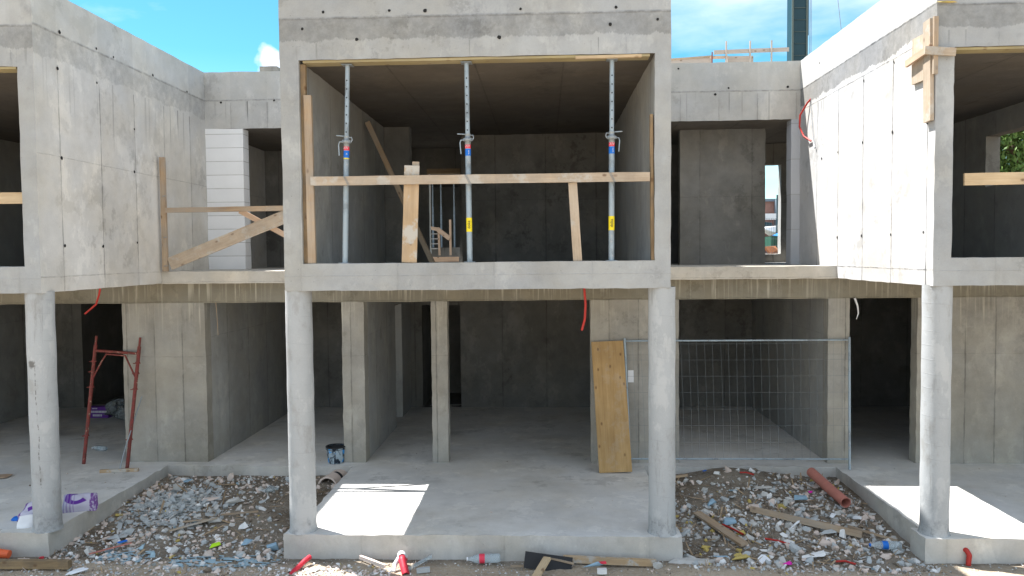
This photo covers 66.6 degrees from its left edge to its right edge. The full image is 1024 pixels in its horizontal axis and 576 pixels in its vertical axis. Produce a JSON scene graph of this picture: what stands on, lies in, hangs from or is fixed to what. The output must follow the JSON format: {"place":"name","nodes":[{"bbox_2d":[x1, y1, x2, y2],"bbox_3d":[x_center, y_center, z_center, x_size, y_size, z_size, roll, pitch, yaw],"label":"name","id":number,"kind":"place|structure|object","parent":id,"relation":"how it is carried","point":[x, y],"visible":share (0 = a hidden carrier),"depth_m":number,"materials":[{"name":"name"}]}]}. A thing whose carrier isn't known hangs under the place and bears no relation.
{"place":"outdoors","nodes":[
{"label":"outdoors","id":0,"kind":"place"},
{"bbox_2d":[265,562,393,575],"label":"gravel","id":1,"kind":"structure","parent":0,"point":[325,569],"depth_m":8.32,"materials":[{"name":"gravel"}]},
{"bbox_2d":[70,0,879,198],"label":"sky","id":2,"kind":"structure","parent":0,"point":[209,36],"materials":[{"name":"blue"}]},
{"bbox_2d":[0,467,1023,575],"bbox_3d":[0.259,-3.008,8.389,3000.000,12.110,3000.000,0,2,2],"label":"ground","id":3,"kind":"structure","parent":0,"point":[451,569],"depth_m":9.04,"materials":[{"name":"gravel"}]},
{"bbox_2d":[0,549,11,558],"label":"plastic pipe","id":4,"kind":"object","parent":3,"relation":"on","point":[5,553],"visible":1,"depth_m":8.73,"materials":[{"name":"plastic"}]},
{"bbox_2d":[0,559,71,568],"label":"front timber","id":5,"kind":"object","parent":3,"relation":"on","point":[36,563],"visible":1,"depth_m":8.47,"materials":[{"name":"wood"}]},
{"bbox_2d":[66,567,88,574],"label":"white sheet","id":6,"kind":"object","parent":3,"relation":"on","point":[77,570],"visible":1,"depth_m":8.42,"materials":[{"name":"plastic"}]},
{"bbox_2d":[88,542,131,554],"bbox_3d":[-4.633,3.004,8.991,0.453,0.015,0.049,-5,-7,-42],"label":"pit plank","id":7,"kind":"object","parent":3,"relation":"on","point":[110,548],"visible":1,"depth_m":8.98,"materials":[{"name":"wood"}]},
{"bbox_2d":[106,534,127,538],"bbox_3d":[-4.756,2.994,9.381,0.250,0.034,0.103,-1,2,-6],"label":"slab piece","id":8,"kind":"object","parent":3,"relation":"on","point":[120,536],"visible":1,"depth_m":9.37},
{"bbox_2d":[98,549,154,561],"bbox_3d":[-4.398,3.044,8.863,0.599,0.034,0.341,0,2,2],"label":"plastic sheet","id":9,"kind":"object","parent":3,"relation":"on","point":[128,554],"visible":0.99,"depth_m":8.88,"materials":[{"name":"plastic"}]},
{"bbox_2d":[116,484,234,528],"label":"screed shards","id":10,"kind":"object","parent":3,"relation":"on","point":[190,497],"visible":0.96,"depth_m":10.27,"materials":[{"name":"concrete"}]},
{"bbox_2d":[201,497,218,500],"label":"slab piece","id":11,"kind":"object","parent":10,"relation":"on","point":[211,498],"visible":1,"depth_m":10.48,"materials":[{"name":"concrete"}]},
{"bbox_2d":[173,483,181,489],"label":"slab piece","id":12,"kind":"object","parent":3,"relation":"on","point":[176,487],"visible":0.86,"depth_m":10.90,"materials":[{"name":"concrete"}]},
{"bbox_2d":[21,473,335,575],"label":"rubble","id":13,"kind":"object","parent":3,"relation":"on","point":[239,552],"visible":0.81,"depth_m":9.46,"materials":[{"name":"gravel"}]},
{"bbox_2d":[221,510,257,515],"bbox_3d":[-3.509,2.900,10.042,0.456,0.023,0.022,-2,3,-13],"label":"pit plank","id":14,"kind":"object","parent":13,"relation":"on","point":[256,511],"visible":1,"depth_m":10.03,"materials":[{"name":"wood"}]},
{"bbox_2d":[168,517,216,531],"bbox_3d":[-3.978,2.946,9.713,0.575,0.023,0.094,-7,-10,-39],"label":"pit plank","id":15,"kind":"object","parent":3,"relation":"on","point":[184,526],"visible":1,"depth_m":9.67,"materials":[{"name":"wood"}]},
{"bbox_2d":[183,518,207,522],"bbox_3d":[-3.998,2.938,9.843,0.291,0.022,0.053,-2,-15,-13],"label":"pit plank","id":16,"kind":"object","parent":3,"relation":"on","point":[195,520],"visible":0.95,"depth_m":9.82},
{"bbox_2d":[208,517,221,522],"bbox_3d":[-3.762,2.939,9.871,0.163,0.055,0.083,-1,2,-2],"label":"slab piece","id":17,"kind":"object","parent":3,"relation":"on","point":[218,519],"visible":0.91,"depth_m":9.84,"materials":[{"name":"concrete"}]},
{"bbox_2d":[168,555,279,566],"bbox_3d":[-3.234,3.049,8.694,1.303,0.040,0.319,0,2,2],"label":"plastic sheet","id":18,"kind":"object","parent":3,"relation":"on","point":[245,561],"visible":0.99,"depth_m":8.69,"materials":[{"name":"plastic"}]},
{"bbox_2d":[226,497,241,503],"bbox_3d":[-3.718,2.831,10.396,0.210,0.069,0.084,-2,3,-28],"label":"slab piece","id":19,"kind":"object","parent":3,"relation":"on","point":[234,500],"visible":1,"depth_m":10.37,"materials":[{"name":"concrete"}]},
{"bbox_2d":[242,539,253,544],"bbox_3d":[-3.126,2.986,9.188,0.066,0.060,0.167,1,3,39],"label":"foam block","id":20,"kind":"object","parent":3,"relation":"on","point":[246,541],"depth_m":9.17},
{"bbox_2d":[265,485,277,491],"bbox_3d":[-3.344,2.802,10.880,0.180,0.082,0.122,0,2,2],"label":"grey bag","id":21,"kind":"object","parent":3,"relation":"on","point":[270,488],"visible":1,"depth_m":10.85,"materials":[{"name":"white plastic"}]},
{"bbox_2d":[266,542,278,550],"bbox_3d":[-2.765,2.986,8.996,0.138,0.093,0.098,-1,3,-18],"label":"foam block","id":22,"kind":"object","parent":3,"relation":"on","point":[273,546],"depth_m":8.97,"materials":[{"name":"plastic"}]},
{"bbox_2d":[289,555,311,574],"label":"corrugated pipe","id":23,"kind":"object","parent":3,"relation":"on","point":[299,565],"visible":0.99,"depth_m":8.43,"materials":[{"name":"plastic"}]},
{"bbox_2d":[318,469,346,484],"bbox_3d":[-2.597,2.844,11.402,0.320,0.310,0.447,0,2,11],"label":"drain pipe","id":24,"kind":"object","parent":3,"relation":"on","point":[336,476],"visible":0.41,"depth_m":11.30,"materials":[{"name":"plastic"}]},
{"bbox_2d":[359,555,385,568],"bbox_3d":[-1.530,2.996,8.530,0.389,0.043,0.031,4,5,37],"label":"front timber","id":25,"kind":"object","parent":3,"relation":"on","point":[372,561],"visible":1,"depth_m":8.51,"materials":[{"name":"wood"}]},
{"bbox_2d":[398,554,408,574],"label":"corrugated pipe","id":26,"kind":"object","parent":3,"relation":"on","point":[402,559],"visible":0.98,"depth_m":8.34,"materials":[{"name":"plastic"}]},
{"bbox_2d":[393,551,407,571],"bbox_3d":[-1.210,2.956,8.465,0.115,0.166,0.272,0,3,19],"label":"torn sleeve","id":27,"kind":"object","parent":26,"relation":"attached to","point":[395,562],"visible":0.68,"depth_m":8.42,"materials":[{"name":"white plastic"}]},
{"bbox_2d":[408,555,431,569],"bbox_3d":[-1.001,2.994,8.498,0.304,0.039,0.013,-18,13,-38],"label":"clear tube","id":28,"kind":"object","parent":3,"relation":"on","point":[420,562],"visible":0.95,"depth_m":8.49,"materials":[{"name":"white plastic"}]},
{"bbox_2d":[416,566,429,573],"bbox_3d":[-0.948,3.014,8.327,0.142,0.054,0.032,-5,3,-6],"label":"pvc scrap","id":29,"kind":"object","parent":3,"relation":"on","point":[423,569],"visible":1,"depth_m":8.31,"materials":[{"name":"plastic"}]},
{"bbox_2d":[430,174,459,261],"bbox_3d":[-1.838,-2.180,23.814,8.511,3.210,6.059,0,2,2],"label":"neighbour shell","id":30,"kind":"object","parent":3,"relation":"on","point":[447,202],"visible":0.02,"depth_m":26.54,"materials":[{"name":"concrete"}]},
{"bbox_2d":[432,184,433,247],"bbox_3d":[-2.292,-2.203,22.555,0.055,2.100,0.055,-1,3,-20],"label":"metal prop","id":31,"kind":"object","parent":30,"relation":"on","point":[432,218],"visible":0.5,"depth_m":22.54,"materials":[{"name":"metal"}]},
{"bbox_2d":[431,220,451,254],"bbox_3d":[-1.899,-1.843,20.610,0.600,2.000,0.232,0,2,2],"label":"stair barrier","id":32,"kind":"object","parent":30,"relation":"on","point":[443,233],"visible":0.67,"depth_m":20.54,"materials":[{"name":"wood"}]},
{"bbox_2d":[440,184,442,246],"bbox_3d":[-2.052,-2.204,22.545,0.055,2.100,0.055,1,3,25],"label":"metal prop","id":33,"kind":"object","parent":30,"relation":"on","point":[441,241],"visible":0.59,"depth_m":22.52,"materials":[{"name":"metal"}]},
{"bbox_2d":[453,184,455,246],"bbox_3d":[-1.672,-2.207,22.529,0.055,2.100,0.055,1,3,25],"label":"metal prop","id":34,"kind":"object","parent":30,"relation":"on","point":[454,236],"visible":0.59,"depth_m":22.51,"materials":[{"name":"metal"}]},
{"bbox_2d":[466,553,499,563],"bbox_3d":[-0.313,2.967,8.544,0.371,0.105,0.102,-1,2,0],"label":"plastic bottle","id":35,"kind":"object","parent":3,"relation":"on","point":[486,558],"visible":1,"depth_m":8.51,"materials":[{"name":"white"}]},
{"bbox_2d":[0,0,1023,563],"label":"unfinished building","id":36,"kind":"structure","parent":3,"relation":"on","point":[464,386],"depth_m":11.39,"materials":[{"name":"concrete"}]},
{"bbox_2d":[0,474,11,478],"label":"cardboard","id":37,"kind":"object","parent":36,"relation":"on","point":[5,475],"visible":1,"depth_m":11.17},
{"bbox_2d":[0,67,17,72],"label":"formwork strip","id":38,"kind":"object","parent":36,"relation":"attached to","point":[8,69],"visible":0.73,"depth_m":8.72,"materials":[{"name":"wood"}]},
{"bbox_2d":[0,192,21,203],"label":"guard rail","id":39,"kind":"object","parent":36,"relation":"attached to","point":[10,197],"visible":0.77,"depth_m":8.81,"materials":[{"name":"wood"}]},
{"bbox_2d":[12,501,32,522],"bbox_3d":[-5.694,2.676,9.292,0.416,0.162,0.345,0,43,16],"label":"paper sack","id":40,"kind":"object","parent":36,"relation":"on","point":[27,509],"visible":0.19,"depth_m":9.27,"materials":[{"name":"paper"}]},
{"bbox_2d":[16,514,32,528],"bbox_3d":[-5.673,2.727,9.080,0.183,0.188,0.031,-1,-30,-15],"label":"paper scrap","id":41,"kind":"object","parent":36,"relation":"on","point":[24,520],"visible":0.94,"depth_m":9.07,"materials":[{"name":"white paper"}]},
{"bbox_2d":[61,492,97,512],"bbox_3d":[-5.380,2.652,9.673,0.406,0.154,0.278,-1,46,-18],"label":"paper sack","id":42,"kind":"object","parent":36,"relation":"on","point":[83,502],"visible":0.94,"depth_m":9.62,"materials":[{"name":"paper"}]},
{"bbox_2d":[84,288,100,314],"bbox_3d":[-5.206,0.168,9.686,0.344,0.334,0.040,1,3,30],"label":"conduit","id":43,"kind":"object","parent":36,"relation":"attached to","point":[94,305],"visible":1,"depth_m":9.66,"materials":[{"name":"plastic"}]},
{"bbox_2d":[92,446,107,450],"bbox_3d":[-6.710,2.605,12.662,0.280,0.073,0.073,0,3,17],"label":"plastic bottle","id":44,"kind":"object","parent":36,"relation":"on","point":[101,448],"visible":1,"depth_m":12.63,"materials":[{"name":"white"}]},
{"bbox_2d":[90,405,112,417],"bbox_3d":[-8.095,2.434,15.324,0.406,0.227,0.160,0,2,2],"label":"purple box","id":45,"kind":"object","parent":36,"relation":"on","point":[97,411],"visible":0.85,"depth_m":15.25,"materials":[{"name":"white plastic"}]},
{"bbox_2d":[82,336,140,467],"bbox_3d":[-6.072,1.704,11.688,0.965,1.955,0.384,0,2,2],"label":"scaffold frame","id":46,"kind":"object","parent":36,"relation":"on","point":[94,372],"visible":0.96,"depth_m":11.79,"materials":[{"name":"red paint"}]},
{"bbox_2d":[104,397,124,417],"bbox_3d":[-7.468,2.384,15.155,0.852,0.380,0.651,10,12,-12],"label":"film bag","id":47,"kind":"object","parent":36,"relation":"on","point":[116,407],"visible":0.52,"depth_m":14.95,"materials":[{"name":"white plastic"}]},
{"bbox_2d":[99,396,141,472],"bbox_3d":[-5.761,2.167,11.589,0.536,1.021,0.531,-1,2,-6],"label":"floor squeegee","id":48,"kind":"object","parent":36,"relation":"on","point":[120,469],"visible":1,"depth_m":11.37,"materials":[{"name":"metal"}]},
{"bbox_2d":[159,157,282,271],"bbox_3d":[-3.791,-1.087,11.381,2.713,1.670,0.159,0,2,2],"label":"balcony barrier","id":49,"kind":"object","parent":36,"relation":"on","point":[258,226],"visible":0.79,"depth_m":11.40,"materials":[{"name":"wood"}]},
{"bbox_2d":[300,64,307,263],"bbox_3d":[-2.292,-1.367,8.641,0.059,2.188,0.062,0,2,2],"label":"jamb timber","id":50,"kind":"object","parent":36,"relation":"attached to","point":[303,76],"visible":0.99,"depth_m":8.61,"materials":[{"name":"wood"}]},
{"bbox_2d":[303,95,316,263],"bbox_3d":[-2.233,-1.196,8.616,0.088,1.848,0.052,-1,2,2],"label":"jamb timber","id":51,"kind":"object","parent":36,"relation":"on","point":[309,169],"visible":0.98,"depth_m":8.59,"materials":[{"name":"wood"}]},
{"bbox_2d":[325,443,344,463],"bbox_3d":[-2.668,2.513,11.793,0.302,0.256,0.304,0,2,2],"label":"paint bucket","id":52,"kind":"object","parent":36,"relation":"on","point":[335,453],"visible":1,"depth_m":11.69,"materials":[{"name":"blue plastic"}]},
{"bbox_2d":[336,64,353,262],"bbox_3d":[-1.844,-1.368,8.647,0.200,2.189,0.120,0,2,2],"label":"steel prop","id":53,"kind":"object","parent":36,"relation":"on","point":[346,141],"visible":1,"depth_m":8.62,"materials":[{"name":"grey metal"}]},
{"bbox_2d":[365,121,434,262],"bbox_3d":[-1.643,-1.380,11.543,0.080,2.368,0.042,-25,1,3],"label":"raking plank","id":54,"kind":"object","parent":36,"relation":"on","point":[425,247],"visible":0.69,"depth_m":11.52,"materials":[{"name":"wood"}]},
{"bbox_2d":[402,165,419,262],"bbox_3d":[-1.115,-0.812,8.575,0.168,1.064,0.030,2,3,2],"label":"upright board","id":55,"kind":"object","parent":36,"relation":"on","point":[410,222],"visible":1,"depth_m":8.56,"materials":[{"name":"wood"}]},
{"bbox_2d":[427,168,459,173],"bbox_3d":[-1.369,-2.336,15.598,0.670,0.104,0.042,0,2,2],"label":"opening head board","id":56,"kind":"object","parent":36,"relation":"attached to","point":[445,171],"visible":1,"depth_m":15.58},
{"bbox_2d":[433,257,458,261],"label":"loose boards","id":57,"kind":"object","parent":36,"relation":"on","point":[446,259],"visible":0.63,"depth_m":19.70,"materials":[{"name":"wood"}]},
{"bbox_2d":[457,61,475,261],"bbox_3d":[-0.506,-1.378,8.591,0.188,2.186,0.120,0,2,2],"label":"steel prop","id":58,"kind":"object","parent":36,"relation":"on","point":[467,140],"visible":1,"depth_m":8.56,"materials":[{"name":"grey metal"}]},
{"bbox_2d":[303,54,649,66],"bbox_3d":[-0.402,-2.495,8.538,3.780,0.028,0.173,0,2,2],"label":"formwork strip","id":59,"kind":"object","parent":36,"relation":"attached to","point":[456,60],"visible":0.93,"depth_m":8.51,"materials":[{"name":"wood"}]},
{"bbox_2d":[310,172,649,185],"bbox_3d":[-0.363,-1.187,8.485,3.702,0.102,0.030,0,2,2],"label":"guard rail","id":60,"kind":"object","parent":36,"relation":"attached to","point":[490,178],"visible":1,"depth_m":8.47,"materials":[{"name":"wood"}]},
{"bbox_2d":[7,416,1017,530],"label":"floor crumbs","id":61,"kind":"object","parent":36,"relation":"on","point":[425,473],"visible":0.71,"depth_m":10.92,"materials":[{"name":"concrete"}]},
{"bbox_2d":[568,182,581,260],"bbox_3d":[0.688,-0.721,8.499,0.099,0.854,0.028,-4,2,3],"label":"upright board","id":62,"kind":"object","parent":36,"relation":"on","point":[575,222],"visible":1,"depth_m":8.49,"materials":[{"name":"wood"}]},
{"bbox_2d":[581,289,586,330],"bbox_3d":[0.810,0.235,8.805,0.072,0.495,0.027,0,2,2],"label":"conduit","id":63,"kind":"object","parent":36,"relation":"attached to","point":[585,308],"visible":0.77,"depth_m":8.80,"materials":[{"name":"plastic"}]},
{"bbox_2d":[575,54,641,59],"bbox_3d":[1.039,-2.492,8.398,0.710,0.030,0.052,-1,2,2],"label":"formwork strip","id":64,"kind":"object","parent":36,"relation":"attached to","point":[609,56],"visible":1,"depth_m":8.38,"materials":[{"name":"wood"}]},
{"bbox_2d":[591,341,631,472],"bbox_3d":[1.440,1.706,11.296,0.470,1.884,0.036,-3,-13,2],"label":"leaning board","id":65,"kind":"object","parent":36,"relation":"on","point":[612,417],"visible":1,"depth_m":11.27,"materials":[{"name":"wood"}]},
{"bbox_2d":[605,58,621,260],"bbox_3d":[1.114,-1.391,8.522,0.188,2.186,0.120,0,2,2],"label":"steel prop","id":66,"kind":"object","parent":36,"relation":"on","point":[611,137],"visible":1,"depth_m":8.50,"materials":[{"name":"grey metal"}]},
{"bbox_2d":[628,370,633,381],"bbox_3d":[1.762,1.309,11.550,0.087,0.180,0.006,0,2,2],"label":"paper label","id":67,"kind":"object","parent":36,"relation":"attached to","point":[630,375],"visible":0.91,"depth_m":11.55,"materials":[{"name":"white paper"}]},
{"bbox_2d":[649,114,653,259],"bbox_3d":[1.521,-1.091,8.478,0.036,1.578,0.072,-1,2,2],"label":"jamb timber","id":68,"kind":"object","parent":36,"relation":"attached to","point":[651,189],"visible":0.96,"depth_m":8.45,"materials":[{"name":"wood"}]},
{"bbox_2d":[670,40,788,62],"bbox_3d":[4.161,-3.936,15.261,2.447,1.720,0.217,0,2,2],"label":"roof barrier","id":69,"kind":"object","parent":36,"relation":"on","point":[703,59],"visible":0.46,"depth_m":15.19,"materials":[{"name":"beige wood"}]},
{"bbox_2d":[799,98,811,141],"bbox_3d":[4.610,-2.613,12.191,0.084,0.693,0.330,-1,3,-13],"label":"conduit","id":70,"kind":"object","parent":36,"relation":"attached to","point":[803,109],"visible":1,"depth_m":12.24,"materials":[{"name":"plastic"}]},
{"bbox_2d":[905,16,955,122],"bbox_3d":[4.511,-2.330,8.472,0.327,1.085,0.584,0,2,2],"label":"corner bracket","id":71,"kind":"object","parent":36,"relation":"attached to","point":[927,51],"visible":1,"depth_m":8.31,"materials":[{"name":"wood"}]},
{"bbox_2d":[955,46,1023,53],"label":"formwork strip","id":72,"kind":"object","parent":36,"relation":"attached to","point":[1000,49],"visible":0.89,"depth_m":8.25,"materials":[{"name":"wood"}]},
{"bbox_2d":[963,172,1023,185],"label":"guard rail","id":73,"kind":"object","parent":36,"relation":"attached to","point":[1006,178],"visible":1,"depth_m":8.35,"materials":[{"name":"wood"}]},
{"bbox_2d":[532,557,550,575],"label":"front timber","id":74,"kind":"object","parent":3,"relation":"on","point":[542,566],"visible":1,"depth_m":8.19,"materials":[{"name":"wood"}]},
{"bbox_2d":[524,551,572,570],"bbox_3d":[0.391,2.963,8.403,0.517,0.174,0.020,8,-19,-1],"label":"plywood sheet","id":75,"kind":"object","parent":3,"relation":"on","point":[532,560],"visible":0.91,"depth_m":8.40,"materials":[{"name":"black wood"}]},
{"bbox_2d":[544,556,573,564],"bbox_3d":[0.409,2.917,8.416,0.528,0.022,0.023,12,4,6],"label":"pale batten","id":76,"kind":"object","parent":75,"relation":"on","point":[564,561],"visible":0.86,"depth_m":8.39,"materials":[{"name":"wood"}]},
{"bbox_2d":[584,562,602,566],"bbox_3d":[0.868,2.955,8.341,0.239,0.056,0.035,-1,2,-1],"label":"blue bag","id":77,"kind":"object","parent":3,"relation":"on","point":[596,564],"visible":1,"depth_m":8.33,"materials":[{"name":"plastic"}]},
{"bbox_2d":[597,568,606,574],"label":"white brick","id":78,"kind":"object","parent":3,"relation":"on","point":[601,571],"visible":1,"depth_m":8.19,"materials":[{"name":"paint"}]},
{"bbox_2d":[563,555,655,566],"bbox_3d":[1.060,2.969,8.476,1.002,0.068,0.061,0,3,6],"label":"front timber","id":79,"kind":"object","parent":3,"relation":"on","point":[580,559],"visible":0.87,"depth_m":8.45,"materials":[{"name":"wood"}]},
{"bbox_2d":[653,561,662,568],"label":"mortar lumps","id":80,"kind":"object","parent":3,"relation":"on","point":[658,565],"visible":1,"depth_m":8.33,"materials":[{"name":"concrete"}]},
{"bbox_2d":[668,557,714,563],"bbox_3d":[1.973,3.011,8.527,0.667,0.084,0.187,-1,2,-11],"label":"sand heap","id":81,"kind":"object","parent":3,"relation":"on","point":[687,560],"visible":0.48,"depth_m":8.51,"materials":[{"name":"soil"}]},
{"bbox_2d":[707,498,715,505],"bbox_3d":[2.597,2.793,10.169,0.188,0.067,0.079,-3,3,-39],"label":"foam block","id":82,"kind":"object","parent":3,"relation":"on","point":[711,501],"depth_m":10.15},
{"bbox_2d":[693,511,747,546],"bbox_3d":[2.499,2.888,9.385,0.104,0.032,1.017,-10,8,-17],"label":"pit plank","id":83,"kind":"object","parent":3,"relation":"on","point":[722,529],"visible":1,"depth_m":9.33,"materials":[{"name":"wood"}]},
{"bbox_2d":[722,517,736,524],"bbox_3d":[2.676,2.873,9.588,0.165,0.073,0.085,0,2,2],"label":"foam block","id":84,"kind":"object","parent":3,"relation":"on","point":[728,520],"depth_m":9.55,"materials":[{"name":"plastic"}]},
{"bbox_2d":[722,524,743,534],"bbox_3d":[2.663,2.907,9.386,0.034,0.045,0.335,-2,3,-30],"label":"conduit piece","id":85,"kind":"object","parent":3,"relation":"on","point":[737,531],"visible":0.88,"depth_m":9.38,"materials":[{"name":"plastic"}]},
{"bbox_2d":[623,337,850,469],"bbox_3d":[3.292,1.666,11.298,3.298,1.867,0.372,0,2,2],"label":"fence","id":86,"kind":"object","parent":3,"relation":"on","point":[849,397],"visible":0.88,"depth_m":11.28,"materials":[{"name":"metal"}]},
{"bbox_2d":[732,554,750,559],"bbox_3d":[2.512,2.964,8.576,0.250,0.036,0.071,-1,3,-19],"label":"foam heap","id":87,"kind":"object","parent":3,"relation":"on","point":[744,556],"visible":1,"depth_m":8.56,"materials":[{"name":"plastic"}]},
{"bbox_2d":[746,504,759,509],"bbox_3d":[3.069,2.798,9.935,0.181,0.060,0.083,0,2,2],"label":"slab piece","id":88,"kind":"object","parent":3,"relation":"on","point":[755,505],"visible":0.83,"depth_m":9.93,"materials":[{"name":"paint"}]},
{"bbox_2d":[752,486,771,488],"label":"slab piece","id":89,"kind":"object","parent":3,"relation":"on","point":[760,487],"visible":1,"depth_m":10.55,"materials":[{"name":"concrete"}]},
{"bbox_2d":[758,554,770,563],"bbox_3d":[2.748,2.968,8.538,0.151,0.047,0.115,-2,3,-26],"label":"white sheet","id":90,"kind":"object","parent":3,"relation":"on","point":[763,558],"visible":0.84,"depth_m":8.54,"materials":[{"name":"plastic"}]},
{"bbox_2d":[765,226,775,235],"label":"white tarpaulin","id":91,"kind":"object","parent":3,"relation":"on","point":[768,231],"visible":0.52,"depth_m":43.55,"materials":[{"name":"plastic"}]},
{"bbox_2d":[765,236,777,248],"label":"green container","id":92,"kind":"object","parent":3,"relation":"on","point":[769,241],"visible":0.11,"depth_m":42.10,"materials":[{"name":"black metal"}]},
{"bbox_2d":[765,246,777,253],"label":"earth pile","id":93,"kind":"object","parent":3,"relation":"on","point":[771,249],"visible":0.83,"depth_m":41.19,"materials":[{"name":"soil"}]},
{"bbox_2d":[776,195,777,233],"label":"yard pole","id":94,"kind":"object","parent":3,"relation":"on","point":[776,214],"visible":0.29,"depth_m":43.26,"materials":[{"name":"metal"}]},
{"bbox_2d":[787,0,808,60],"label":"crane mast","id":95,"kind":"object","parent":3,"relation":"on","point":[797,25],"visible":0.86,"depth_m":37.19,"materials":[{"name":"metal"}]},
{"bbox_2d":[794,495,807,499],"bbox_3d":[3.767,2.735,10.158,0.194,0.063,0.091,1,3,36],"label":"foam block","id":96,"kind":"object","parent":3,"relation":"on","point":[800,497],"depth_m":10.14,"materials":[{"name":"plastic"}]},
{"bbox_2d":[675,466,940,573],"bbox_3d":[3.250,2.852,9.730,2.714,0.471,3.120,0,2,2],"label":"rubble","id":97,"kind":"object","parent":3,"relation":"on","point":[772,555],"visible":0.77,"depth_m":9.32,"materials":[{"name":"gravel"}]},
{"bbox_2d":[765,538,789,543],"bbox_3d":[3.079,2.936,9.034,0.291,0.032,0.039,1,3,36],"label":"conduit piece","id":98,"kind":"object","parent":97,"relation":"on","point":[780,541],"visible":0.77,"depth_m":9.05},
{"bbox_2d":[750,506,862,537],"bbox_3d":[3.564,2.844,9.504,1.316,0.078,0.052,5,-9,35],"label":"pit plank","id":99,"kind":"object","parent":97,"relation":"on","point":[806,521],"visible":1,"depth_m":9.47,"materials":[{"name":"wood"}]},
{"bbox_2d":[848,525,897,540],"bbox_3d":[4.269,2.906,9.226,0.022,0.034,0.574,14,-5,-43],"label":"pit plank","id":100,"kind":"object","parent":97,"relation":"on","point":[869,532],"visible":0.91,"depth_m":9.22,"materials":[{"name":"wood"}]},
{"bbox_2d":[802,550,825,557],"bbox_3d":[3.331,2.947,8.624,0.273,0.052,0.107,0,2,2],"label":"white sheet","id":101,"kind":"object","parent":3,"relation":"on","point":[822,553],"visible":1,"depth_m":8.60,"materials":[{"name":"paint"}]},
{"bbox_2d":[807,468,850,507],"bbox_3d":[4.242,2.670,10.470,0.141,0.250,1.020,-1,2,-3],"label":"plastic pipe","id":102,"kind":"object","parent":3,"relation":"on","point":[829,488],"visible":1,"depth_m":10.34,"materials":[{"name":"plastic"}]},
{"bbox_2d":[821,529,836,533],"bbox_3d":[3.759,2.894,9.251,0.175,0.036,0.074,0,2,2],"label":"slab piece","id":103,"kind":"object","parent":3,"relation":"on","point":[828,531],"visible":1,"depth_m":9.24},
{"bbox_2d":[835,560,855,564],"bbox_3d":[3.613,2.970,8.439,0.211,0.040,0.042,0,3,16],"label":"conduit piece","id":104,"kind":"object","parent":3,"relation":"on","point":[846,561],"visible":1,"depth_m":8.44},
{"bbox_2d":[869,541,901,549],"bbox_3d":[4.206,2.898,8.781,0.341,0.097,0.094,0,2,7],"label":"plastic bottle","id":105,"kind":"object","parent":3,"relation":"on","point":[887,545],"visible":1,"depth_m":8.75,"materials":[{"name":"white"}]},
{"bbox_2d":[963,547,971,565],"bbox_3d":[4.904,2.895,8.412,0.070,0.186,0.121,-2,3,-24],"label":"corrugated pipe","id":106,"kind":"object","parent":3,"relation":"on","point":[968,556],"visible":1,"depth_m":8.37,"materials":[{"name":"plastic"}]},
{"bbox_2d":[1000,130,1023,171],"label":"leafy tree","id":107,"kind":"object","parent":3,"relation":"on","point":[1011,152],"visible":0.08,"depth_m":22.91,"materials":[{"name":"green plant"}]},
{"bbox_2d":[0,557,1023,575],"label":"gravel","id":108,"kind":"structure","parent":0,"point":[505,573],"depth_m":8.37,"materials":[{"name":"gravel"}]},
{"bbox_2d":[765,199,775,253],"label":"brick shed","id":109,"kind":"structure","parent":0,"point":[770,208],"depth_m":45.74,"materials":[{"name":"red brick"}]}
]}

